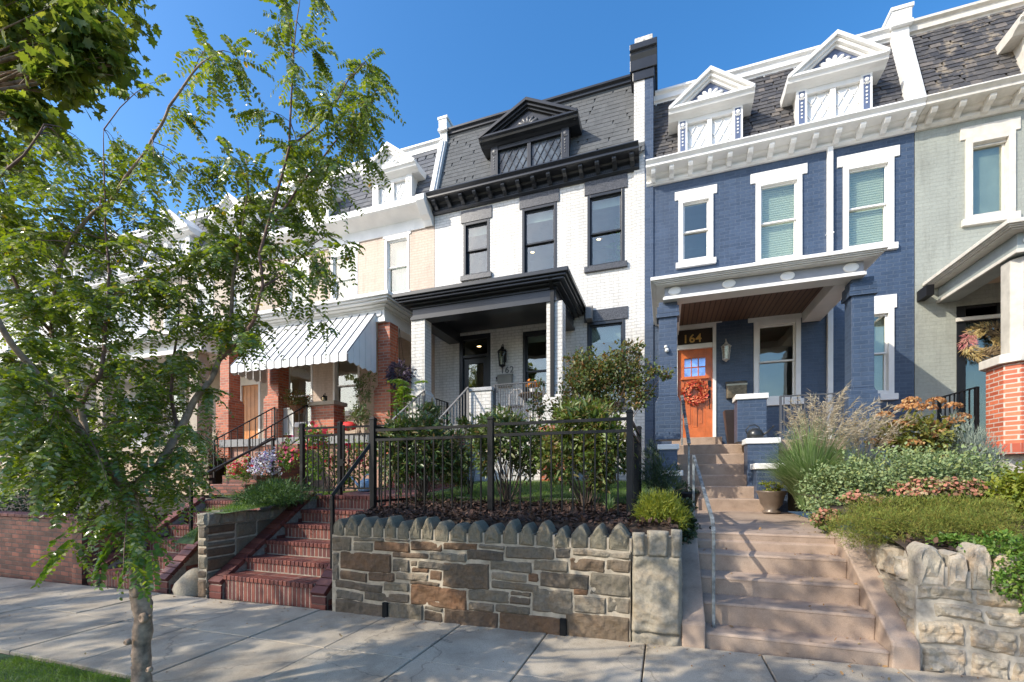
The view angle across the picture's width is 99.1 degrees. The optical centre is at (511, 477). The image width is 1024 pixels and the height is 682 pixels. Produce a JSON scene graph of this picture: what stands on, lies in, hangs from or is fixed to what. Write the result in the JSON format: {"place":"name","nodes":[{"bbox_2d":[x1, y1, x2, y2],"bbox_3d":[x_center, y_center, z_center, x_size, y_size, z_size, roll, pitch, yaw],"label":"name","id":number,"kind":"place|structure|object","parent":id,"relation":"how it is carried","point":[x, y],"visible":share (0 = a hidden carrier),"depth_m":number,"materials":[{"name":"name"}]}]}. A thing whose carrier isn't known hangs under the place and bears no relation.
{"place":"outdoors","nodes":[
{"label":"outdoors","id":0,"kind":"place"},
{"bbox_2d":[0,259,55,452],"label":"row house","id":1,"kind":"structure","parent":0,"point":[4,348],"depth_m":19.02,"materials":[{"name":"white paint"}]},
{"bbox_2d":[0,653,129,681],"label":"tree strip","id":2,"kind":"object","parent":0,"point":[13,667],"visible":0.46,"depth_m":3.58,"materials":[{"name":"green plant"}]},
{"bbox_2d":[0,0,161,272],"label":"maple tree","id":3,"kind":"object","parent":2,"relation":"on","point":[66,54],"visible":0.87,"depth_m":4.64,"materials":[{"name":"green plant"}]},
{"bbox_2d":[0,653,164,681],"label":"grass","id":4,"kind":"structure","parent":2,"relation":"on","point":[93,677],"depth_m":3.54,"materials":[{"name":"green plant"}]},
{"bbox_2d":[0,0,405,681],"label":"young tree","id":5,"kind":"object","parent":2,"relation":"on","point":[60,450],"visible":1,"depth_m":3.00,"materials":[{"name":"green plant"}]},
{"bbox_2d":[0,227,152,493],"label":"row house","id":6,"kind":"structure","parent":0,"point":[125,277],"depth_m":16.63,"materials":[{"name":"grey paint"}]},
{"bbox_2d":[117,302,131,338],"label":"window","id":7,"kind":"structure","parent":6,"relation":"in","point":[121,323],"depth_m":16.90,"materials":[{"name":"white paint"}]},
{"bbox_2d":[0,494,249,517],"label":"lawn","id":8,"kind":"structure","parent":0,"point":[145,505],"depth_m":10.35,"materials":[{"name":"plant"}]},
{"bbox_2d":[0,473,112,513],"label":"hedge","id":9,"kind":"object","parent":8,"relation":"on","point":[20,498],"visible":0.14,"depth_m":8.39,"materials":[{"name":"green plant"}]},
{"bbox_2d":[146,400,227,480],"bbox_3d":[-8.656,-1.105,11.676,2.702,2.424,1.330,0,0,19],"label":"hedge","id":10,"kind":"object","parent":8,"relation":"on","point":[207,466],"visible":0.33,"depth_m":11.40,"materials":[{"name":"green plant"}]},
{"bbox_2d":[210,137,442,495],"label":"row house","id":11,"kind":"structure","parent":8,"relation":"on","point":[393,234],"depth_m":12.31,"materials":[{"name":"beige paint"}]},
{"bbox_2d":[224,454,253,483],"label":"flower clump","id":12,"kind":"object","parent":11,"relation":"on","point":[245,474],"visible":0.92,"depth_m":9.42,"materials":[{"name":"pink plant"}]},
{"bbox_2d":[280,389,313,411],"bbox_3d":[-5.586,-1.995,11.383,0.804,0.648,0.761,0,0,-24],"label":"flower basket","id":13,"kind":"object","parent":11,"relation":"on","point":[291,400],"visible":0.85,"depth_m":11.30,"materials":[{"name":"green plant"}]},
{"bbox_2d":[285,257,310,305],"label":"window","id":14,"kind":"structure","parent":11,"relation":"in","point":[302,260],"depth_m":14.06,"materials":[{"name":"white paint"}]},
{"bbox_2d":[289,364,312,427],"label":"window","id":15,"kind":"structure","parent":11,"relation":"in","point":[296,424],"depth_m":13.85,"materials":[{"name":"white paint"}]},
{"bbox_2d":[329,242,358,298],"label":"window","id":16,"kind":"structure","parent":11,"relation":"in","point":[344,274],"depth_m":13.50,"materials":[{"name":"white paint"}]},
{"bbox_2d":[333,361,359,415],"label":"window","id":17,"kind":"structure","parent":11,"relation":"in","point":[336,386],"depth_m":13.46,"materials":[{"name":"white paint"}]},
{"bbox_2d":[342,371,376,435],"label":"potted plant","id":18,"kind":"object","parent":11,"relation":"on","point":[361,414],"visible":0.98,"depth_m":10.44,"materials":[{"name":"green plant"}]},
{"bbox_2d":[383,231,410,293],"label":"window","id":19,"kind":"structure","parent":11,"relation":"in","point":[397,275],"depth_m":12.86,"materials":[{"name":"white paint"}]},
{"bbox_2d":[82,185,283,497],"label":"row house","id":20,"kind":"structure","parent":0,"point":[253,393],"depth_m":14.62,"materials":[{"name":"beige paint"}]},
{"bbox_2d":[166,375,185,434],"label":"window","id":21,"kind":"structure","parent":20,"relation":"in","point":[182,391],"depth_m":15.95,"materials":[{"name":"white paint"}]},
{"bbox_2d":[196,280,214,321],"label":"window","id":22,"kind":"structure","parent":20,"relation":"in","point":[201,287],"depth_m":15.43,"materials":[{"name":"white paint"}]},
{"bbox_2d":[234,269,250,313],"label":"window","id":23,"kind":"structure","parent":20,"relation":"in","point":[239,295],"depth_m":14.95,"materials":[{"name":"white paint"}]},
{"bbox_2d":[243,385,257,438],"bbox_3d":[-8.742,-2.050,14.682,0.750,2.100,0.060,0,0,19],"label":"door","id":24,"kind":"structure","parent":20,"relation":"in","point":[250,392],"depth_m":14.66,"materials":[{"name":"orange wood"}]},
{"bbox_2d":[174,490,353,543],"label":"lawn","id":25,"kind":"structure","parent":0,"point":[186,540],"depth_m":6.28,"materials":[{"name":"green plant"}]},
{"bbox_2d":[225,473,328,510],"bbox_3d":[-3.662,0.239,6.885,1.275,0.624,1.463,0,0,19],"label":"juniper","id":26,"kind":"object","parent":25,"relation":"on","point":[282,487],"visible":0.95,"depth_m":6.69,"materials":[{"name":"green plant"}]},
{"bbox_2d":[291,420,368,493],"bbox_3d":[-3.575,-0.385,8.827,1.634,1.530,0.942,0,0,-25],"label":"rose bush","id":27,"kind":"object","parent":25,"relation":"on","point":[311,431],"visible":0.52,"depth_m":8.68,"materials":[{"name":"green plant"}]},
{"bbox_2d":[336,486,454,495],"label":"brick path","id":28,"kind":"structure","parent":0,"point":[368,492],"depth_m":7.93,"materials":[{"name":"red brick"}]},
{"bbox_2d":[350,474,369,491],"bbox_3d":[-2.806,0.094,8.328,0.555,0.331,0.339,0,0,42],"label":"watering can","id":29,"kind":"object","parent":28,"relation":"on","point":[366,484],"visible":0.53,"depth_m":8.13,"materials":[{"name":"blue metal"}]},
{"bbox_2d":[0,0,979,261],"label":"sky","id":30,"kind":"structure","parent":0,"point":[464,61],"materials":[{"name":"blue"}]},
{"bbox_2d":[0,577,1023,681],"bbox_3d":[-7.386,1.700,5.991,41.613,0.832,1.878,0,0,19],"label":"sidewalk","id":31,"kind":"structure","parent":0,"point":[208,640],"depth_m":3.91,"materials":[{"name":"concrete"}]},
{"bbox_2d":[172,567,197,596],"bbox_3d":[-4.543,1.470,6.280,0.527,0.360,0.529,0,0,19],"label":"boulder","id":32,"kind":"object","parent":31,"relation":"on","point":[186,584],"visible":0.53,"depth_m":6.08,"materials":[{"name":"grey stone"}]},
{"bbox_2d":[87,497,287,593],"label":"brick stairs","id":33,"kind":"structure","parent":31,"relation":"on","point":[185,557],"depth_m":6.93,"materials":[{"name":"red brick"}]},
{"bbox_2d":[189,438,274,531],"bbox_3d":[-5.184,0.065,8.279,0.062,1.869,2.635,0,0,-2],"label":"handrail","id":34,"kind":"object","parent":33,"relation":"on","point":[272,440],"visible":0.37,"depth_m":8.01,"materials":[{"name":"black metal"}]},
{"bbox_2d":[197,506,287,597],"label":"stone wall","id":35,"kind":"structure","parent":31,"relation":"on","point":[224,539],"depth_m":6.11,"materials":[{"name":"grey stone"}]},
{"bbox_2d":[208,491,432,609],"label":"brick stairs","id":36,"kind":"structure","parent":31,"relation":"on","point":[283,558],"depth_m":6.11,"materials":[{"name":"red brick"}]},
{"bbox_2d":[330,442,369,568],"bbox_3d":[-2.088,0.407,5.708,0.545,1.786,0.055,0,0,-35],"label":"handrail","id":37,"kind":"object","parent":36,"relation":"on","point":[341,483],"visible":0.72,"depth_m":5.57,"materials":[{"name":"black metal"}]},
{"bbox_2d":[332,514,682,646],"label":"stone wall","id":38,"kind":"structure","parent":31,"relation":"on","point":[600,582],"depth_m":4.38,"materials":[{"name":"grey stone"}]},
{"bbox_2d":[348,495,678,555],"bbox_3d":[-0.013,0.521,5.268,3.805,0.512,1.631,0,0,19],"label":"mulch","id":39,"kind":"object","parent":38,"relation":"on","point":[439,509],"visible":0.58,"depth_m":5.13,"materials":[{"name":"brown plant"}]},
{"bbox_2d":[368,397,476,499],"bbox_3d":[-1.279,-0.394,6.546,1.653,1.696,1.060,0,0,-24],"label":"leafy shrub","id":40,"kind":"object","parent":39,"relation":"on","point":[431,408],"visible":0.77,"depth_m":6.42,"materials":[{"name":"green plant"}]},
{"bbox_2d":[299,409,641,515],"bbox_3d":[-1.171,-0.229,6.555,5.902,1.498,1.880,0,0,19],"label":"metal fence","id":41,"kind":"object","parent":39,"relation":"on","point":[633,484],"visible":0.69,"depth_m":5.44,"materials":[{"name":"black metal"}]},
{"bbox_2d":[339,423,420,491],"bbox_3d":[-2.236,-0.335,7.322,1.578,1.150,0.085,0,0,19],"label":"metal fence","id":42,"kind":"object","parent":41,"relation":"attached to","point":[342,462],"depth_m":7.51,"materials":[{"name":"black metal"}]},
{"bbox_2d":[464,403,555,502],"bbox_3d":[0.059,-0.271,6.152,1.367,1.449,0.946,0,0,19],"label":"leafy shrub","id":43,"kind":"object","parent":39,"relation":"on","point":[515,449],"visible":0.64,"depth_m":6.03,"materials":[{"name":"green plant"}]},
{"bbox_2d":[532,391,640,506],"bbox_3d":[0.972,-0.357,5.690,1.444,1.621,1.078,0,0,19],"label":"leafy shrub","id":44,"kind":"object","parent":39,"relation":"on","point":[582,409],"visible":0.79,"depth_m":5.50,"materials":[{"name":"green plant"}]},
{"bbox_2d":[599,494,616,508],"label":"grass tuft","id":45,"kind":"object","parent":39,"relation":"on","point":[610,503],"visible":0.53,"depth_m":5.08,"materials":[{"name":"green plant"}]},
{"bbox_2d":[627,485,693,531],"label":"golden shrub","id":46,"kind":"object","parent":39,"relation":"on","point":[675,510],"visible":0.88,"depth_m":4.30,"materials":[{"name":"green plant"}]},
{"bbox_2d":[637,439,685,497],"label":"rosemary bush","id":47,"kind":"object","parent":39,"relation":"on","point":[658,475],"visible":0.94,"depth_m":5.83,"materials":[{"name":"green plant"}]},
{"bbox_2d":[673,495,698,544],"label":"trailing plant","id":48,"kind":"object","parent":39,"relation":"on","point":[689,534],"visible":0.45,"depth_m":4.76,"materials":[{"name":"green plant"}]},
{"bbox_2d":[677,444,920,670],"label":"concrete stairs","id":49,"kind":"structure","parent":31,"relation":"on","point":[769,585],"depth_m":4.12,"materials":[{"name":"beige concrete"}]},
{"bbox_2d":[681,395,690,489],"bbox_3d":[3.278,-0.572,8.270,0.055,2.283,1.754,0,0,18],"label":"handrail","id":50,"kind":"object","parent":49,"relation":"on","point":[683,411],"visible":0.88,"depth_m":8.06,"materials":[{"name":"metal"}]},
{"bbox_2d":[692,455,715,627],"bbox_3d":[1.286,0.626,2.976,0.236,1.831,5.666,0,0,24],"label":"handrail","id":51,"kind":"object","parent":49,"relation":"on","point":[706,499],"visible":0.91,"depth_m":4.29,"materials":[{"name":"grey metal"}]},
{"bbox_2d":[756,490,787,513],"bbox_3d":[4.141,0.390,6.974,0.439,0.360,0.439,0,0,19],"label":"flower pot","id":52,"kind":"object","parent":49,"relation":"on","point":[771,502],"visible":0.98,"depth_m":6.85,"materials":[{"name":"brown ceramic"}]},
{"bbox_2d":[757,480,783,490],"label":"potted plant","id":53,"kind":"object","parent":52,"relation":"in","point":[778,487],"visible":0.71,"depth_m":6.94,"materials":[{"name":"green plant"}]},
{"bbox_2d":[698,527,890,679],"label":"fallen leaves","id":54,"kind":"object","parent":49,"relation":"on","point":[842,673],"visible":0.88,"depth_m":3.73,"materials":[{"name":"brown plant"}]},
{"bbox_2d":[809,506,841,531],"bbox_3d":[3.397,0.458,4.702,0.335,0.307,0.331,0,0,19],"label":"stonecrop","id":55,"kind":"object","parent":49,"relation":"on","point":[819,516],"visible":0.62,"depth_m":4.67,"materials":[{"name":"green plant"}]},
{"bbox_2d":[858,534,1023,680],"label":"stone wall","id":56,"kind":"structure","parent":31,"relation":"on","point":[957,617],"depth_m":3.29,"materials":[{"name":"beige stone"}]},
{"bbox_2d":[160,498,886,537],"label":"ground","id":57,"kind":"structure","parent":0,"point":[799,513],"depth_m":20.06,"materials":[{"name":"brown soil"}]},
{"bbox_2d":[0,511,168,584],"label":"brick wall","id":58,"kind":"structure","parent":57,"relation":"on","point":[24,544],"depth_m":7.27,"materials":[{"name":"red brick"}]},
{"bbox_2d":[519,392,541,418],"bbox_3d":[0.488,-1.568,10.159,0.680,0.734,0.680,0,0,19],"label":"bistro table","id":59,"kind":"object","parent":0,"point":[525,394],"visible":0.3,"depth_m":10.12,"materials":[{"name":"black metal"}]},
{"bbox_2d":[525,378,539,391],"bbox_3d":[0.491,-2.124,10.169,0.368,0.375,0.317,0,0,19],"label":"flower pot","id":60,"kind":"object","parent":59,"relation":"on","point":[530,384],"visible":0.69,"depth_m":10.10,"materials":[{"name":"white paint"}]},
{"bbox_2d":[412,479,672,505],"bbox_3d":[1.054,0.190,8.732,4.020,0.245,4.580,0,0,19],"label":"lawn","id":61,"kind":"structure","parent":0,"point":[478,482],"depth_m":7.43,"materials":[{"name":"green plant"}]},
{"bbox_2d":[441,411,496,493],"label":"leafy shrub","id":62,"kind":"object","parent":61,"relation":"on","point":[464,420],"visible":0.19,"depth_m":7.21,"materials":[{"name":"green plant"}]},
{"bbox_2d":[382,34,657,489],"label":"row house","id":63,"kind":"structure","parent":61,"relation":"on","point":[557,184],"depth_m":10.99,"materials":[{"name":"white paint"}]},
{"bbox_2d":[383,328,414,391],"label":"hanging plant","id":64,"kind":"object","parent":63,"relation":"hanging from","point":[397,369],"visible":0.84,"depth_m":10.20,"materials":[{"name":"purple plant"}]},
{"bbox_2d":[386,379,427,445],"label":"fern plant","id":65,"kind":"object","parent":63,"relation":"attached to","point":[402,390],"visible":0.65,"depth_m":9.72,"materials":[{"name":"green plant"}]},
{"bbox_2d":[464,357,486,417],"bbox_3d":[-0.985,-2.207,11.983,0.726,2.135,0.050,0,0,19],"label":"door","id":66,"kind":"structure","parent":63,"relation":"in","point":[482,360],"depth_m":12.02,"materials":[{"name":"black paint"}]},
{"bbox_2d":[460,205,491,281],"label":"window","id":67,"kind":"structure","parent":63,"relation":"in","point":[479,217],"depth_m":11.92,"materials":[{"name":"black paint"}]},
{"bbox_2d":[497,344,506,367],"bbox_3d":[-0.255,-3.207,11.483,0.279,0.660,0.291,0,0,19],"label":"wall lantern","id":68,"kind":"object","parent":63,"relation":"attached to","point":[502,350],"depth_m":11.43,"materials":[{"name":"black metal"}]},
{"bbox_2d":[497,374,512,387],"bbox_3d":[-0.186,-2.572,11.539,0.420,0.350,0.130,0,0,19],"label":"mailbox","id":69,"kind":"object","parent":63,"relation":"attached to","point":[504,378],"visible":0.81,"depth_m":11.50,"materials":[{"name":"metal"}]},
{"bbox_2d":[523,330,545,402],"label":"window","id":70,"kind":"structure","parent":63,"relation":"in","point":[540,335],"depth_m":11.43,"materials":[{"name":"black paint"}]},
{"bbox_2d":[519,188,559,272],"bbox_3d":[0.726,-6.240,11.363,1.072,2.299,0.270,0,0,19],"label":"window","id":71,"kind":"structure","parent":63,"relation":"in","point":[547,200],"depth_m":11.37,"materials":[{"name":"black paint"}]},
{"bbox_2d":[584,173,626,273],"bbox_3d":[2.324,-6.234,10.804,1.041,2.288,0.270,0,0,19],"label":"window","id":72,"kind":"structure","parent":63,"relation":"in","point":[611,187],"depth_m":10.76,"materials":[{"name":"black paint"}]},
{"bbox_2d":[584,306,627,409],"bbox_3d":[2.328,-2.897,10.802,1.061,2.500,0.270,0,0,19],"label":"window","id":73,"kind":"structure","parent":63,"relation":"in","point":[608,324],"depth_m":10.81,"materials":[{"name":"black paint"}]},
{"bbox_2d":[526,337,676,489],"bbox_3d":[1.455,-1.026,7.215,2.371,2.459,1.113,0,0,19],"label":"myrtle bush","id":74,"kind":"object","parent":61,"relation":"on","point":[598,381],"visible":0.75,"depth_m":7.04,"materials":[{"name":"green plant"}]},
{"bbox_2d":[674,491,699,506],"bbox_3d":[2.539,0.390,6.422,0.428,0.360,0.428,0,0,19],"label":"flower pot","id":75,"kind":"object","parent":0,"point":[687,494],"visible":0.34,"depth_m":6.25,"materials":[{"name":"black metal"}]},
{"bbox_2d":[674,480,698,491],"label":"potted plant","id":76,"kind":"object","parent":75,"relation":"in","point":[685,484],"visible":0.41,"depth_m":6.39,"materials":[{"name":"green plant"}]},
{"bbox_2d":[809,477,1023,555],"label":"garden bank","id":77,"kind":"structure","parent":0,"point":[905,544],"depth_m":3.83,"materials":[{"name":"soil"}]},
{"bbox_2d":[646,1,927,511],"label":"row house","id":78,"kind":"structure","parent":77,"relation":"on","point":[783,225],"depth_m":9.17,"materials":[{"name":"blue brick"}]},
{"bbox_2d":[681,379,708,404],"bbox_3d":[4.197,-1.960,10.037,0.617,0.617,0.147,0,0,19],"label":"wreath","id":79,"kind":"object","parent":78,"relation":"attached to","point":[700,397],"visible":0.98,"depth_m":10.03,"materials":[{"name":"orange plant"}]},
{"bbox_2d":[678,348,711,437],"bbox_3d":[4.232,-1.935,10.110,0.747,2.069,0.118,0,0,19],"label":"door","id":80,"kind":"structure","parent":78,"relation":"in","point":[694,364],"depth_m":10.11,"materials":[{"name":"orange wood"}]},
{"bbox_2d":[675,184,716,269],"bbox_3d":[4.249,-5.756,10.114,0.896,1.795,0.240,0,0,19],"label":"window","id":81,"kind":"structure","parent":78,"relation":"in","point":[701,195],"depth_m":10.05,"materials":[{"name":"white paint"}]},
{"bbox_2d":[721,339,730,361],"bbox_3d":[4.777,-2.846,9.752,0.225,0.532,0.235,0,0,19],"label":"wall lantern","id":82,"kind":"object","parent":78,"relation":"attached to","point":[725,346],"depth_m":9.72,"materials":[{"name":"glass"}]},
{"bbox_2d":[723,410,737,443],"bbox_3d":[4.681,-1.045,9.274,0.338,0.750,0.338,0,0,19],"label":"tall planter","id":83,"kind":"object","parent":78,"relation":"on","point":[728,416],"visible":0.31,"depth_m":9.18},
{"bbox_2d":[726,381,747,398],"bbox_3d":[4.993,-1.963,9.719,0.420,0.390,0.145,0,0,19],"label":"mailbox","id":84,"kind":"object","parent":78,"relation":"attached to","point":[733,388],"visible":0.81,"depth_m":9.68,"materials":[{"name":"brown metal"}]},
{"bbox_2d":[745,424,773,437],"bbox_3d":[4.453,-0.832,7.863,0.444,0.265,0.271,0,0,42],"label":"watering can","id":85,"kind":"object","parent":78,"relation":"on","point":[755,432],"visible":0.91,"depth_m":7.82,"materials":[{"name":"black metal"}]},
{"bbox_2d":[748,313,803,405],"bbox_3d":[5.787,-2.600,9.576,1.114,2.060,0.240,0,0,19],"label":"window","id":86,"kind":"structure","parent":78,"relation":"in","point":[788,319],"depth_m":9.48,"materials":[{"name":"white paint"}]},
{"bbox_2d":[750,163,807,262],"bbox_3d":[5.819,-5.661,9.565,1.080,2.106,0.240,0,0,19],"label":"window","id":87,"kind":"structure","parent":78,"relation":"in","point":[778,191],"depth_m":9.60,"materials":[{"name":"white paint"}]},
{"bbox_2d":[837,145,899,250],"bbox_3d":[7.333,-5.655,9.035,1.059,2.094,0.240,0,0,19],"label":"window","id":88,"kind":"structure","parent":78,"relation":"in","point":[867,221],"depth_m":9.06,"materials":[{"name":"white paint"}]},
{"bbox_2d":[874,294,898,400],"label":"window","id":89,"kind":"structure","parent":78,"relation":"in","point":[884,305],"depth_m":8.90,"materials":[{"name":"white paint"}]},
{"bbox_2d":[748,381,889,509],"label":"ornamental grass","id":90,"kind":"object","parent":77,"relation":"on","point":[806,454],"depth_m":6.04,"materials":[{"name":"green plant"}]},
{"bbox_2d":[836,487,889,511],"bbox_3d":[3.706,0.246,4.634,0.452,0.287,0.293,0,0,19],"label":"stonecrop","id":91,"kind":"object","parent":77,"relation":"on","point":[852,495],"visible":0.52,"depth_m":4.61,"materials":[{"name":"pink plant"}]},
{"bbox_2d":[835,398,923,478],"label":"ornamental grass","id":92,"kind":"object","parent":77,"relation":"on","point":[893,429],"depth_m":6.40,"materials":[{"name":"plant"}]},
{"bbox_2d":[793,440,1023,526],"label":"mounded shrub","id":93,"kind":"object","parent":77,"relation":"on","point":[929,465],"visible":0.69,"depth_m":5.22,"materials":[{"name":"green plant"}]},
{"bbox_2d":[864,396,971,464],"bbox_3d":[5.992,-0.545,6.353,1.366,1.294,1.061,0,0,19],"label":"hydrangea","id":94,"kind":"object","parent":77,"relation":"on","point":[931,431],"visible":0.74,"depth_m":6.27,"materials":[{"name":"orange plant"}]},
{"bbox_2d":[819,490,1023,551],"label":"creeping juniper","id":95,"kind":"object","parent":77,"relation":"on","point":[936,513],"visible":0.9,"depth_m":3.86,"materials":[{"name":"green plant"}]},
{"bbox_2d":[848,507,1023,552],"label":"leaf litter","id":96,"kind":"object","parent":77,"relation":"on","point":[935,540],"visible":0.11,"depth_m":3.69,"materials":[{"name":"brown plant"}]},
{"bbox_2d":[886,476,995,507],"bbox_3d":[4.453,0.152,4.538,0.946,0.400,0.287,0,0,19],"label":"stonecrop","id":97,"kind":"object","parent":77,"relation":"on","point":[930,486],"visible":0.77,"depth_m":4.49,"materials":[{"name":"pink plant"}]},
{"bbox_2d":[909,0,1023,475],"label":"row house","id":98,"kind":"structure","parent":77,"relation":"on","point":[968,202],"depth_m":8.46,"materials":[{"name":"green paint"}]},
{"bbox_2d":[957,320,1000,362],"bbox_3d":[8.983,-2.570,8.293,0.863,0.851,0.218,0,0,19],"label":"wreath","id":99,"kind":"object","parent":98,"relation":"attached to","point":[988,352],"visible":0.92,"depth_m":8.32,"materials":[{"name":"plant"}]},
{"bbox_2d":[966,321,993,437],"bbox_3d":[9.039,-1.803,8.475,0.458,2.406,0.050,0,0,19],"label":"door","id":100,"kind":"structure","parent":98,"relation":"in","point":[974,377],"depth_m":8.46,"materials":[{"name":"blue wood"}]},
{"bbox_2d":[960,116,1020,227],"bbox_3d":[9.145,-5.814,8.401,0.883,1.924,0.240,0,0,19],"label":"window","id":101,"kind":"structure","parent":98,"relation":"in","point":[990,148],"depth_m":8.41,"materials":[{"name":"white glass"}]},
{"bbox_2d":[925,528,1023,614],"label":"creeping plant","id":102,"kind":"object","parent":77,"relation":"on","point":[991,546],"visible":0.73,"depth_m":3.23,"materials":[{"name":"green plant"}]},
{"bbox_2d":[938,410,1010,478],"bbox_3d":[6.421,-0.421,6.115,0.722,1.188,0.640,0,0,19],"label":"lavender bush","id":103,"kind":"object","parent":77,"relation":"on","point":[967,437],"visible":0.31,"depth_m":6.04,"materials":[{"name":"green plant"}]},
{"bbox_2d":[970,461,1023,520],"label":"golden shrub","id":104,"kind":"object","parent":77,"relation":"on","point":[1009,486],"visible":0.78,"depth_m":4.25,"materials":[{"name":"plant"}]},
{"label":"lawn","id":105,"kind":"structure","parent":0,"visible":0},
{"bbox_2d":[246,447,284,480],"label":"flower clump","id":106,"kind":"object","parent":105,"relation":"on","point":[257,465],"visible":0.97,"depth_m":9.15,"materials":[{"name":"purple plant"}]},
{"bbox_2d":[275,433,297,472],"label":"flower clump","id":107,"kind":"object","parent":105,"relation":"on","point":[284,458],"visible":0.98,"depth_m":9.12,"materials":[{"name":"pink plant"}]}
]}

